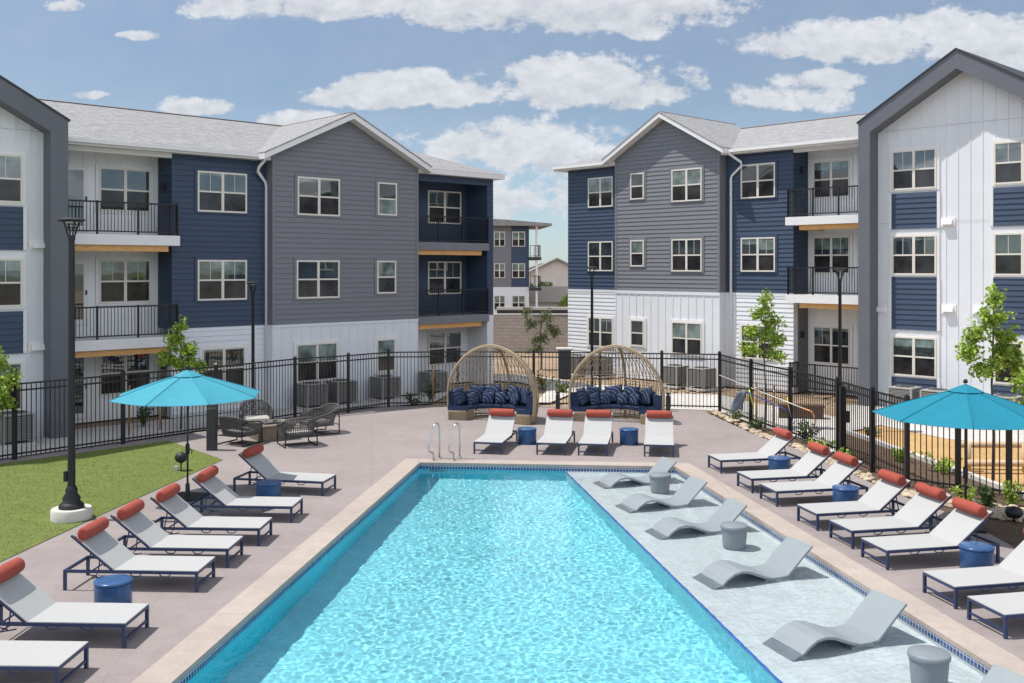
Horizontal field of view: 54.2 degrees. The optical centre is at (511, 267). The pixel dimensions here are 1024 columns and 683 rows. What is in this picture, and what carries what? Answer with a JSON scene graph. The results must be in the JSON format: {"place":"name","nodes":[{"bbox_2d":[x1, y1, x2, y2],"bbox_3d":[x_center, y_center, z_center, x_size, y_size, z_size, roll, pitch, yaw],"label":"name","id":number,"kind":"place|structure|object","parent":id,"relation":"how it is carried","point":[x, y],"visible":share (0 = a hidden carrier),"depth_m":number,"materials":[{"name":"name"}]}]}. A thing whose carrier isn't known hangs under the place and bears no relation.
{"place":"outdoors","nodes":[
{"label":"outdoors","id":0,"kind":"place"},
{"bbox_2d":[0,440,222,561],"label":"turf grass","id":1,"kind":"structure","parent":0,"point":[32,492],"depth_m":23.19,"materials":[{"name":"plant"}]},
{"bbox_2d":[50,217,92,522],"bbox_3d":[-8.754,2.004,19.873,0.770,5.992,0.770,0,0,0],"label":"street lamp","id":2,"kind":"object","parent":1,"relation":"on","point":[72,507],"visible":1,"depth_m":19.81,"materials":[{"name":"metal"}]},
{"bbox_2d":[0,394,446,458],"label":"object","id":3,"kind":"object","parent":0,"point":[289,410],"visible":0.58,"depth_m":31.21,"materials":[{"name":"concrete"}]},
{"bbox_2d":[0,410,35,448],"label":"air conditioner","id":4,"kind":"object","parent":3,"relation":"on","point":[18,429],"visible":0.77,"depth_m":28.28,"materials":[{"name":"metal"}]},
{"bbox_2d":[0,75,504,438],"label":"apartment building","id":5,"kind":"structure","parent":3,"relation":"on","point":[352,233],"depth_m":35.21,"materials":[{"name":"grey wood"}]},
{"bbox_2d":[0,150,25,205],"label":"window","id":6,"kind":"structure","parent":5,"relation":"in","point":[12,163],"depth_m":29.36,"materials":[{"name":"plastic"}]},
{"bbox_2d":[0,255,25,308],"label":"window","id":7,"kind":"structure","parent":5,"relation":"in","point":[12,267],"depth_m":29.36,"materials":[{"name":"glass"}]},
{"bbox_2d":[0,358,25,411],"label":"window","id":8,"kind":"structure","parent":5,"relation":"in","point":[20,363],"depth_m":29.49,"materials":[{"name":"plastic"}]},
{"bbox_2d":[68,165,88,229],"bbox_3d":[-14.148,-2.245,32.377,0.852,2.130,0.099,0,0,-43],"label":"door","id":9,"kind":"structure","parent":5,"relation":"in","point":[78,176],"depth_m":32.47,"materials":[{"name":"white glass"}]},
{"bbox_2d":[75,259,88,324],"bbox_3d":[-14.148,0.805,32.377,0.852,2.130,0.099,0,0,-43],"label":"door","id":10,"kind":"structure","parent":5,"relation":"in","point":[81,265],"depth_m":32.54,"materials":[{"name":"white glass"}]},
{"bbox_2d":[75,357,88,418],"bbox_3d":[-14.148,3.855,32.377,0.852,2.130,0.099,0,0,-43],"label":"door","id":11,"kind":"structure","parent":5,"relation":"in","point":[81,364],"depth_m":32.52,"materials":[{"name":"white glass"}]},
{"bbox_2d":[95,164,152,214],"bbox_3d":[-12.973,-2.605,33.523,1.939,1.610,0.088,0,0,-43],"label":"window","id":12,"kind":"structure","parent":5,"relation":"in","point":[119,183],"depth_m":33.46,"materials":[{"name":"plastic"}]},
{"bbox_2d":[95,256,152,304],"bbox_3d":[-12.973,0.445,33.523,1.939,1.610,0.088,0,0,-43],"label":"window","id":13,"kind":"structure","parent":5,"relation":"in","point":[118,280],"depth_m":33.46,"materials":[{"name":"glass"}]},
{"bbox_2d":[95,353,152,397],"bbox_3d":[-12.973,3.495,33.523,1.939,1.610,0.088,0,0,-43],"label":"window","id":14,"kind":"structure","parent":5,"relation":"in","point":[134,363],"depth_m":33.40,"materials":[{"name":"glass"}]},
{"bbox_2d":[194,167,248,214],"bbox_3d":[-10.082,-2.630,34.809,2.049,1.560,0.088,0,0,-43],"label":"window","id":15,"kind":"structure","parent":5,"relation":"in","point":[216,191],"depth_m":34.75,"materials":[{"name":"plastic"}]},
{"bbox_2d":[194,257,248,302],"bbox_3d":[-10.082,0.420,34.809,2.049,1.560,0.088,0,0,-43],"label":"window","id":16,"kind":"structure","parent":5,"relation":"in","point":[216,279],"depth_m":34.75,"materials":[{"name":"glass"}]},
{"bbox_2d":[199,343,247,386],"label":"window","id":17,"kind":"structure","parent":5,"relation":"in","point":[227,354],"depth_m":34.92,"materials":[{"name":"plastic"}]},
{"bbox_2d":[293,339,339,382],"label":"window","id":18,"kind":"structure","parent":5,"relation":"in","point":[331,347],"depth_m":36.87,"materials":[{"name":"glass"}]},
{"bbox_2d":[293,257,341,300],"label":"window","id":19,"kind":"structure","parent":5,"relation":"in","point":[314,278],"depth_m":36.88,"materials":[{"name":"glass"}]},
{"bbox_2d":[294,173,341,217],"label":"window","id":20,"kind":"structure","parent":5,"relation":"in","point":[315,195],"depth_m":36.91,"materials":[{"name":"glass"}]},
{"bbox_2d":[374,336,396,373],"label":"window","id":21,"kind":"structure","parent":5,"relation":"in","point":[381,344],"depth_m":38.98,"materials":[{"name":"glass"}]},
{"bbox_2d":[374,258,397,294],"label":"window","id":22,"kind":"structure","parent":5,"relation":"in","point":[385,269],"depth_m":39.02,"materials":[{"name":"glass"}]},
{"bbox_2d":[375,179,398,216],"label":"window","id":23,"kind":"structure","parent":5,"relation":"in","point":[386,191],"depth_m":39.06,"materials":[{"name":"glass"}]},
{"bbox_2d":[427,190,460,223],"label":"window","id":24,"kind":"structure","parent":5,"relation":"in","point":[442,203],"depth_m":43.36,"materials":[{"name":"plastic"}]},
{"bbox_2d":[427,261,460,294],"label":"window","id":25,"kind":"structure","parent":5,"relation":"in","point":[441,274],"depth_m":43.36,"materials":[{"name":"glass"}]},
{"bbox_2d":[428,331,461,365],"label":"window","id":26,"kind":"structure","parent":5,"relation":"in","point":[450,340],"depth_m":43.32,"materials":[{"name":"plastic"}]},
{"bbox_2d":[292,381,327,410],"bbox_3d":[-7.215,4.595,35.897,0.960,0.931,0.960,0,0,-43],"label":"air conditioner","id":27,"kind":"object","parent":3,"relation":"on","point":[307,395],"visible":0.78,"depth_m":35.62,"materials":[{"name":"paint"}]},
{"bbox_2d":[324,379,358,406],"bbox_3d":[-6.288,4.595,36.772,0.960,0.931,0.960,0,0,-43],"label":"air conditioner","id":28,"kind":"object","parent":3,"relation":"on","point":[337,391],"visible":0.69,"depth_m":36.48,"materials":[{"name":"paint"}]},
{"bbox_2d":[367,375,402,401],"bbox_3d":[-4.843,4.595,38.135,0.960,0.931,0.960,0,0,-43],"label":"air conditioner","id":29,"kind":"object","parent":3,"relation":"on","point":[375,388],"visible":0.66,"depth_m":37.90,"materials":[{"name":"paint"}]},
{"bbox_2d":[0,353,880,459],"bbox_3d":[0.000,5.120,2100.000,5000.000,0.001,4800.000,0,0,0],"label":"ground","id":30,"kind":"structure","parent":0,"point":[549,372],"depth_m":40.60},
{"bbox_2d":[0,346,22,418],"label":"young tree","id":31,"kind":"object","parent":30,"relation":"on","point":[6,381],"visible":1,"depth_m":25.74,"materials":[{"name":"green plant"}]},
{"bbox_2d":[152,314,211,428],"bbox_3d":[-10.324,3.292,31.285,1.909,3.637,1.068,0,0,0],"label":"young tree","id":32,"kind":"object","parent":30,"relation":"on","point":[188,351],"visible":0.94,"depth_m":31.19,"materials":[{"name":"green plant"}]},
{"bbox_2d":[0,349,389,459],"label":"metal fence","id":33,"kind":"object","parent":30,"relation":"on","point":[14,454],"visible":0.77,"depth_m":29.30,"materials":[{"name":"metal"}]},
{"bbox_2d":[493,219,551,313],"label":"apartment building","id":34,"kind":"structure","parent":30,"relation":"on","point":[511,259],"depth_m":96.03,"materials":[{"name":"grey"}]},
{"bbox_2d":[493,314,567,351],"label":"retaining wall","id":35,"kind":"structure","parent":30,"relation":"on","point":[509,333],"depth_m":60.00,"materials":[{"name":"concrete"}]},
{"bbox_2d":[518,304,563,369],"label":"young tree","id":36,"kind":"object","parent":30,"relation":"on","point":[545,316],"visible":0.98,"depth_m":49.95,"materials":[{"name":"green plant"}]},
{"bbox_2d":[529,258,567,285],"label":"house","id":37,"kind":"structure","parent":30,"relation":"on","point":[554,271],"depth_m":118.00,"materials":[{"name":"paint"}]},
{"bbox_2d":[529,286,567,306],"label":"wall","id":38,"kind":"structure","parent":30,"relation":"on","point":[549,296],"depth_m":101.06,"materials":[{"name":"paint"}]},
{"bbox_2d":[390,348,717,408],"bbox_3d":[1.431,4.015,35.616,11.603,2.210,0.530,0,0,4],"label":"metal fence","id":39,"kind":"object","parent":30,"relation":"on","point":[533,356],"visible":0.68,"depth_m":35.74,"materials":[{"name":"metal"}]},
{"bbox_2d":[685,366,717,391],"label":"air conditioner","id":40,"kind":"object","parent":30,"relation":"on","point":[696,378],"visible":0.67,"depth_m":41.12,"materials":[{"name":"paint"}]},
{"bbox_2d":[735,287,787,427],"bbox_3d":[7.878,2.861,31.596,1.646,4.499,1.104,0,0,0],"label":"young tree","id":41,"kind":"object","parent":30,"relation":"on","point":[768,328],"visible":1,"depth_m":31.54,"materials":[{"name":"green plant"}]},
{"bbox_2d":[552,48,1023,405],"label":"apartment building","id":42,"kind":"structure","parent":30,"relation":"on","point":[904,206],"depth_m":40.11,"materials":[{"name":"grey wood"}]},
{"bbox_2d":[587,174,614,208],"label":"window","id":43,"kind":"structure","parent":42,"relation":"in","point":[600,188],"depth_m":47.62,"materials":[{"name":"glass"}]},
{"bbox_2d":[587,239,614,272],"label":"window","id":44,"kind":"structure","parent":42,"relation":"in","point":[600,252],"depth_m":47.61,"materials":[{"name":"glass"}]},
{"bbox_2d":[587,315,614,348],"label":"window","id":45,"kind":"structure","parent":42,"relation":"in","point":[603,325],"depth_m":47.61,"materials":[{"name":"plastic"}]},
{"bbox_2d":[670,165,703,203],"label":"window","id":46,"kind":"structure","parent":42,"relation":"in","point":[687,182],"depth_m":43.40,"materials":[{"name":"glass"}]},
{"bbox_2d":[670,236,703,272],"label":"window","id":47,"kind":"structure","parent":42,"relation":"in","point":[686,253],"depth_m":43.40,"materials":[{"name":"glass"}]},
{"bbox_2d":[670,319,703,357],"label":"window","id":48,"kind":"structure","parent":42,"relation":"in","point":[686,336],"depth_m":43.40,"materials":[{"name":"plastic"}]},
{"bbox_2d":[739,160,777,200],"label":"window","id":49,"kind":"structure","parent":42,"relation":"in","point":[757,179],"depth_m":41.30,"materials":[{"name":"glass"}]},
{"bbox_2d":[739,234,777,272],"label":"window","id":50,"kind":"structure","parent":42,"relation":"in","point":[757,253],"depth_m":41.30,"materials":[{"name":"glass"}]},
{"bbox_2d":[739,322,777,361],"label":"window","id":51,"kind":"structure","parent":42,"relation":"in","point":[741,324],"depth_m":41.50,"materials":[{"name":"plastic"}]},
{"bbox_2d":[811,156,852,200],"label":"window","id":52,"kind":"structure","parent":42,"relation":"in","point":[828,172],"depth_m":40.11,"materials":[{"name":"glass"}]},
{"bbox_2d":[811,233,852,275],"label":"window","id":53,"kind":"structure","parent":42,"relation":"in","point":[827,250],"depth_m":40.11,"materials":[{"name":"glass"}]},
{"bbox_2d":[811,323,852,366],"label":"window","id":54,"kind":"structure","parent":42,"relation":"in","point":[824,337],"depth_m":40.14,"materials":[{"name":"glass"}]},
{"bbox_2d":[889,145,939,191],"bbox_3d":[14.376,-3.520,35.752,0.088,1.580,1.822,0,0,-43],"label":"window","id":55,"kind":"structure","parent":42,"relation":"in","point":[917,168],"depth_m":35.70,"materials":[{"name":"plastic"}]},
{"bbox_2d":[889,232,939,276],"bbox_3d":[14.376,-0.460,35.752,0.088,1.580,1.822,0,0,-43],"label":"window","id":56,"kind":"structure","parent":42,"relation":"in","point":[913,254],"depth_m":35.70,"materials":[{"name":"glass"}]},
{"bbox_2d":[889,333,939,379],"bbox_3d":[14.376,3.175,35.752,0.088,1.580,1.822,0,0,-43],"label":"window","id":57,"kind":"structure","parent":42,"relation":"in","point":[917,356],"depth_m":35.70,"materials":[{"name":"glass"}]},
{"bbox_2d":[991,137,1023,186],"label":"window","id":58,"kind":"structure","parent":42,"relation":"in","point":[1007,155],"depth_m":33.41,"materials":[{"name":"plastic"}]},
{"bbox_2d":[991,230,1023,276],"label":"window","id":59,"kind":"structure","parent":42,"relation":"in","point":[1007,246],"depth_m":33.41,"materials":[{"name":"glass"}]},
{"bbox_2d":[718,351,1023,494],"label":"metal fence","id":60,"kind":"object","parent":30,"relation":"on","point":[872,399],"visible":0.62,"depth_m":26.00,"materials":[{"name":"metal"}]},
{"bbox_2d":[737,420,1023,547],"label":"mulch bed","id":61,"kind":"object","parent":30,"relation":"on","point":[1010,532],"visible":0.27,"depth_m":23.67,"materials":[{"name":"brown wood"}]},
{"bbox_2d":[954,283,1023,480],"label":"young tree","id":62,"kind":"object","parent":30,"relation":"on","point":[1006,355],"visible":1,"depth_m":23.14,"materials":[{"name":"green plant"}]},
{"bbox_2d":[0,406,1023,682],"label":"pool deck","id":63,"kind":"structure","parent":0,"point":[362,452],"depth_m":20.15,"materials":[{"name":"concrete"}]},
{"bbox_2d":[0,640,88,682],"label":"sun lounger","id":64,"kind":"object","parent":63,"relation":"on","point":[54,656],"visible":1,"depth_m":12.09,"materials":[{"name":"white fabric"}]},
{"bbox_2d":[0,557,148,648],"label":"sun lounger","id":65,"kind":"object","parent":63,"relation":"on","point":[23,598],"visible":1,"depth_m":13.49,"materials":[{"name":"white fabric"}]},
{"bbox_2d":[93,574,132,602],"bbox_3d":[-5.830,4.780,14.620,0.544,0.440,0.544,0,0,0],"label":"drum table","id":66,"kind":"object","parent":63,"relation":"on","point":[114,588],"visible":0.67,"depth_m":14.44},
{"bbox_2d":[63,517,214,592],"bbox_3d":[-5.871,4.515,15.818,2.120,0.970,0.792,0,0,3],"label":"sun lounger","id":67,"kind":"object","parent":63,"relation":"on","point":[95,539],"visible":1,"depth_m":15.69,"materials":[{"name":"white fabric"}]},
{"bbox_2d":[103,499,242,567],"bbox_3d":[-5.754,4.515,17.062,2.120,0.970,0.792,0,0,3],"label":"sun lounger","id":68,"kind":"object","parent":63,"relation":"on","point":[132,519],"visible":0.96,"depth_m":16.95,"materials":[{"name":"white fabric"}]},
{"bbox_2d":[109,365,260,501],"bbox_3d":[-7.040,3.560,21.700,3.002,2.880,3.002,0,0,35],"label":"patio umbrella","id":69,"kind":"object","parent":63,"relation":"on","point":[187,388],"visible":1,"depth_m":21.09,"materials":[{"name":"teal fabric"}]},
{"bbox_2d":[150,483,271,546],"bbox_3d":[-5.560,4.515,18.362,2.120,0.970,0.792,0,0,3],"label":"sun lounger","id":70,"kind":"object","parent":63,"relation":"on","point":[176,507],"visible":0.97,"depth_m":18.24,"materials":[{"name":"white fabric"}]},
{"bbox_2d":[218,416,262,446],"bbox_3d":[-7.759,4.567,28.326,1.005,0.856,1.002,0,0,25],"label":"woven armchair","id":71,"kind":"object","parent":63,"relation":"on","point":[233,429],"visible":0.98,"depth_m":28.04,"materials":[{"name":"grey wicker"}]},
{"bbox_2d":[189,465,302,522],"bbox_3d":[-5.333,4.515,20.006,2.120,0.970,0.792,0,0,3],"label":"sun lounger","id":72,"kind":"object","parent":63,"relation":"on","point":[207,480],"visible":0.98,"depth_m":19.88,"materials":[{"name":"white fabric"}]},
{"bbox_2d":[239,399,273,426],"bbox_3d":[-7.939,4.567,30.976,1.005,0.856,1.002,0,0,-20],"label":"woven armchair","id":73,"kind":"object","parent":63,"relation":"on","point":[262,417],"visible":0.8,"depth_m":31.21,"materials":[{"name":"grey wicker"}]},
{"bbox_2d":[233,444,335,495],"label":"sun lounger","id":74,"kind":"object","parent":63,"relation":"on","point":[258,461],"visible":0.94,"depth_m":22.32,"materials":[{"name":"white fabric"}]},
{"bbox_2d":[276,417,317,447],"bbox_3d":[-6.025,4.567,28.128,1.005,0.856,1.002,0,0,-28],"label":"woven armchair","id":75,"kind":"object","parent":63,"relation":"on","point":[293,432],"visible":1,"depth_m":27.85,"materials":[{"name":"grey wicker"}]},
{"bbox_2d":[300,403,339,435],"bbox_3d":[-5.763,4.567,30.248,1.002,0.856,1.005,0,0,-36],"label":"woven armchair","id":76,"kind":"object","parent":63,"relation":"on","point":[325,419],"visible":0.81,"depth_m":30.11,"materials":[{"name":"grey wicker"}]},
{"bbox_2d":[447,344,538,424],"bbox_3d":[-0.425,3.745,33.075,3.184,2.532,1.843,0,0,23],"label":"dome daybed","id":77,"kind":"object","parent":63,"relation":"on","point":[527,414],"visible":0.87,"depth_m":32.96,"materials":[{"name":"beige wicker"}]},
{"bbox_2d":[473,408,517,454],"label":"sun lounger","id":78,"kind":"object","parent":63,"relation":"on","point":[500,427],"visible":1,"depth_m":28.19,"materials":[{"name":"white fabric"}]},
{"bbox_2d":[536,409,574,455],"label":"sun lounger","id":79,"kind":"object","parent":63,"relation":"on","point":[558,427],"visible":1,"depth_m":28.08,"materials":[{"name":"white fabric"}]},
{"bbox_2d":[131,458,1023,682],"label":"pool coping","id":80,"kind":"object","parent":63,"relation":"on","point":[184,657],"visible":0.97,"depth_m":16.09,"materials":[{"name":"concrete"}]},
{"bbox_2d":[675,469,989,672],"bbox_3d":[5.599,5.130,15.275,3.007,0.150,19.550,0,0,0],"label":"pool tile band","id":81,"kind":"object","parent":80,"relation":"attached to","point":[929,633],"visible":0.33,"depth_m":15.81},
{"bbox_2d":[578,410,612,456],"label":"sun lounger","id":82,"kind":"object","parent":63,"relation":"on","point":[597,428],"visible":1,"depth_m":27.96,"materials":[{"name":"white fabric"}]},
{"bbox_2d":[568,344,664,423],"bbox_3d":[3.569,3.745,32.945,3.184,2.532,1.843,0,0,18],"label":"dome daybed","id":83,"kind":"object","parent":63,"relation":"on","point":[657,403],"visible":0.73,"depth_m":32.88,"materials":[{"name":"beige wicker"}]},
{"bbox_2d":[644,410,673,457],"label":"sun lounger","id":84,"kind":"object","parent":63,"relation":"on","point":[658,428],"visible":1,"depth_m":27.83,"materials":[{"name":"white fabric"}]},
{"bbox_2d":[708,427,800,473],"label":"sun lounger","id":85,"kind":"object","parent":63,"relation":"on","point":[779,441],"visible":0.88,"depth_m":24.75,"materials":[{"name":"white fabric"}]},
{"bbox_2d":[737,441,833,492],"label":"sun lounger","id":86,"kind":"object","parent":63,"relation":"on","point":[812,460],"visible":0.93,"depth_m":22.65,"materials":[{"name":"white fabric"}]},
{"bbox_2d":[760,451,867,506],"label":"sun lounger","id":87,"kind":"object","parent":63,"relation":"on","point":[842,468],"visible":0.93,"depth_m":21.42,"materials":[{"name":"white fabric"}]},
{"bbox_2d":[797,469,911,530],"bbox_3d":[6.742,4.515,19.571,2.120,0.970,0.792,0,0,-12],"label":"sun lounger","id":88,"kind":"object","parent":63,"relation":"on","point":[884,491],"visible":0.96,"depth_m":19.49,"materials":[{"name":"white fabric"}]},
{"bbox_2d":[829,482,951,548],"bbox_3d":[6.992,4.515,18.348,2.120,0.970,0.792,0,0,-12],"label":"sun lounger","id":89,"kind":"object","parent":63,"relation":"on","point":[922,506],"visible":0.96,"depth_m":18.28,"materials":[{"name":"white fabric"}]},
{"bbox_2d":[861,497,999,569],"bbox_3d":[7.147,4.515,17.112,2.120,0.970,0.792,0,0,-12],"label":"sun lounger","id":90,"kind":"object","parent":63,"relation":"on","point":[964,520],"visible":0.95,"depth_m":17.05,"materials":[{"name":"white fabric"}]},
{"bbox_2d":[872,379,1023,533],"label":"patio umbrella","id":91,"kind":"object","parent":63,"relation":"on","point":[965,406],"visible":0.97,"depth_m":18.55,"materials":[{"name":"teal fabric"}]},
{"bbox_2d":[923,528,1023,608],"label":"sun lounger","id":92,"kind":"object","parent":63,"relation":"on","point":[1008,571],"visible":1,"depth_m":15.17,"materials":[{"name":"white fabric"}]},
{"bbox_2d":[959,541,994,567],"bbox_3d":[7.630,4.780,16.420,0.544,0.440,0.544,0,0,29],"label":"drum table","id":93,"kind":"object","parent":63,"relation":"on","point":[975,554],"visible":0.77,"depth_m":16.24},
{"bbox_2d":[967,592,1023,638],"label":"sun lounger","id":94,"kind":"object","parent":63,"relation":"on","point":[1005,606],"visible":1,"depth_m":13.91,"materials":[{"name":"white fabric"}]},
{"bbox_2d":[0,0,1023,263],"label":"sky","id":95,"kind":"structure","parent":0,"point":[519,90],"materials":[{"name":"blue"}]},
{"bbox_2d":[184,468,986,682],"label":"pool water","id":96,"kind":"structure","parent":0,"point":[438,575],"depth_m":15.27,"materials":[{"name":"blue liquid"}]},
{"bbox_2d":[599,457,676,485],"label":"ledge lounger","id":97,"kind":"object","parent":96,"relation":"in","point":[663,464],"visible":0.69,"depth_m":24.00,"materials":[{"name":"grey plastic"}]},
{"bbox_2d":[622,476,706,509],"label":"ledge lounger","id":98,"kind":"object","parent":96,"relation":"in","point":[689,490],"visible":0.73,"depth_m":21.74,"materials":[{"name":"grey plastic"}]},
{"bbox_2d":[652,497,746,536],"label":"ledge lounger","id":99,"kind":"object","parent":96,"relation":"in","point":[729,509],"visible":0.78,"depth_m":19.66,"materials":[{"name":"grey plastic"}]},
{"bbox_2d":[720,521,747,547],"bbox_3d":[4.108,5.029,18.480,0.510,0.576,0.510,0,0,0],"label":"ledge table","id":100,"kind":"object","parent":96,"relation":"in","point":[734,534],"visible":0.77,"depth_m":18.30,"materials":[{"name":"grey plastic"}]},
{"bbox_2d":[701,536,812,584],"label":"ledge lounger","id":101,"kind":"object","parent":96,"relation":"in","point":[787,556],"visible":0.81,"depth_m":16.75,"materials":[{"name":"grey plastic"}]},
{"bbox_2d":[772,589,906,654],"bbox_3d":[4.472,4.987,13.846,1.920,0.660,0.680,0,0,-21],"label":"ledge lounger","id":102,"kind":"object","parent":96,"relation":"in","point":[874,616],"visible":0.85,"depth_m":13.87,"materials":[{"name":"grey plastic"}]},
{"bbox_2d":[907,644,950,682],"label":"ledge table","id":103,"kind":"object","parent":96,"relation":"in","point":[929,663],"visible":1,"depth_m":12.19,"materials":[{"name":"grey plastic"}]},
{"bbox_2d":[659,393,835,452],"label":"concrete path","id":104,"kind":"structure","parent":0,"point":[695,399],"depth_m":35.58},
{"bbox_2d":[710,409,1023,521],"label":"river rock gravel","id":105,"kind":"structure","parent":0,"point":[998,510],"depth_m":23.95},
{"bbox_2d":[848,405,1023,441],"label":"playground walk","id":106,"kind":"structure","parent":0,"point":[976,434],"depth_m":30.95,"materials":[{"name":"concrete"}]},
{"bbox_2d":[856,426,1023,490],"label":"playground chips","id":107,"kind":"object","parent":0,"point":[976,456],"visible":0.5,"depth_m":27.46,"materials":[{"name":"brown wood"}]},
{"bbox_2d":[961,441,1023,472],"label":"log rail","id":108,"kind":"object","parent":107,"relation":"on","point":[989,462],"visible":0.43,"depth_m":24.75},
{"label":"pool floor","id":109,"kind":"structure","parent":0,"visible":0},
{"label":"pool wall","id":110,"kind":"structure","parent":109,"relation":"on","visible":0},
{"bbox_2d":[178,465,419,682],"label":"pool tile band","id":111,"kind":"object","parent":110,"relation":"on","point":[232,636],"visible":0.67,"depth_m":15.62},
{"bbox_2d":[420,465,674,471],"bbox_3d":[0.871,5.130,25.319,6.450,0.150,0.538,0,0,0],"label":"pool tile band","id":112,"kind":"object","parent":110,"relation":"attached to","point":[537,468],"visible":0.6,"depth_m":25.34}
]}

